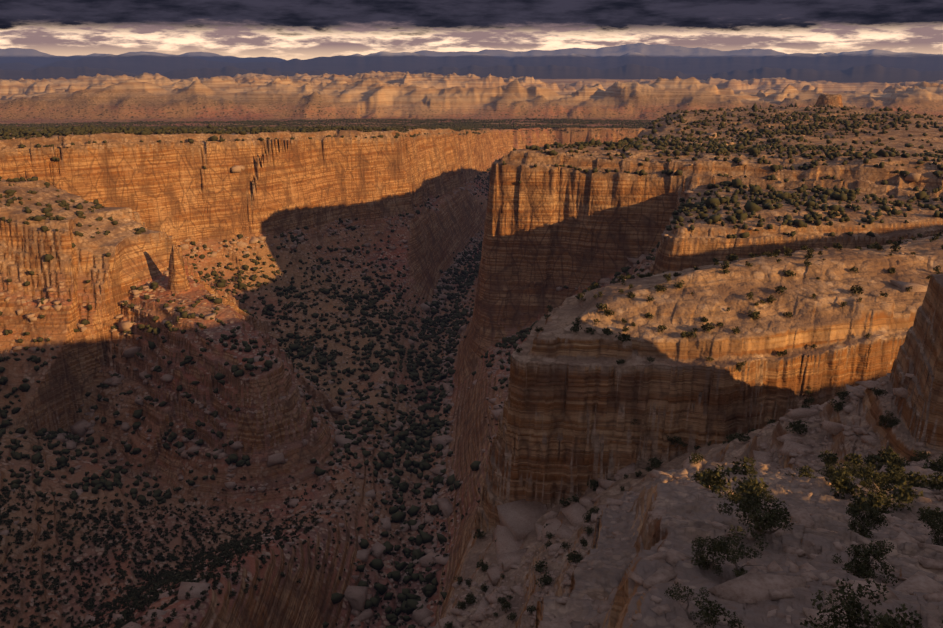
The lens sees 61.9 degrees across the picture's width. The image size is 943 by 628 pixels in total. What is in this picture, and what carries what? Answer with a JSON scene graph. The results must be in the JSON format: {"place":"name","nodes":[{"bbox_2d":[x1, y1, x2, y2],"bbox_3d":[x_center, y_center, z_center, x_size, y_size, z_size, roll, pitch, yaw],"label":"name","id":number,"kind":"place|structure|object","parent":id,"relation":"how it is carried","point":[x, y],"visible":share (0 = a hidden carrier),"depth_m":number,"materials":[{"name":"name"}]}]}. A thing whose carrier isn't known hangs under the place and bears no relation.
{"place":"outdoors","nodes":[
{"label":"outdoors","id":0,"kind":"place"},
{"bbox_2d":[0,71,942,627],"bbox_3d":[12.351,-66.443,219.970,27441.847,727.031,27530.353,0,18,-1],"label":"terrain","id":1,"kind":"structure","parent":0,"point":[576,405],"depth_m":595.24,"materials":[{"name":"orange stone"}]},
{"bbox_2d":[0,103,942,627],"bbox_3d":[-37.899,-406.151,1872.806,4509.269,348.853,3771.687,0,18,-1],"label":"shrubs","id":2,"kind":"object","parent":1,"relation":"on","point":[746,493],"visible":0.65,"depth_m":568.84,"materials":[{"name":"green plant"}]},
{"bbox_2d":[0,94,942,627],"bbox_3d":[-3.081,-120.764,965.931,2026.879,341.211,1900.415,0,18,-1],"label":"boulders","id":3,"kind":"object","parent":1,"relation":"on","point":[518,520],"visible":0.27,"depth_m":195.42,"materials":[{"name":"brown stone"}]},
{"bbox_2d":[0,43,942,82],"bbox_3d":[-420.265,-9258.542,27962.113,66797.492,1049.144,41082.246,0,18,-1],"label":"mountains","id":4,"kind":"structure","parent":0,"point":[637,61],"depth_m":20753.88,"materials":[{"name":"stone"}]},
{"bbox_2d":[0,0,942,59],"label":"sky","id":5,"kind":"structure","parent":0,"point":[283,29],"materials":[{"name":"grey"}]}
]}

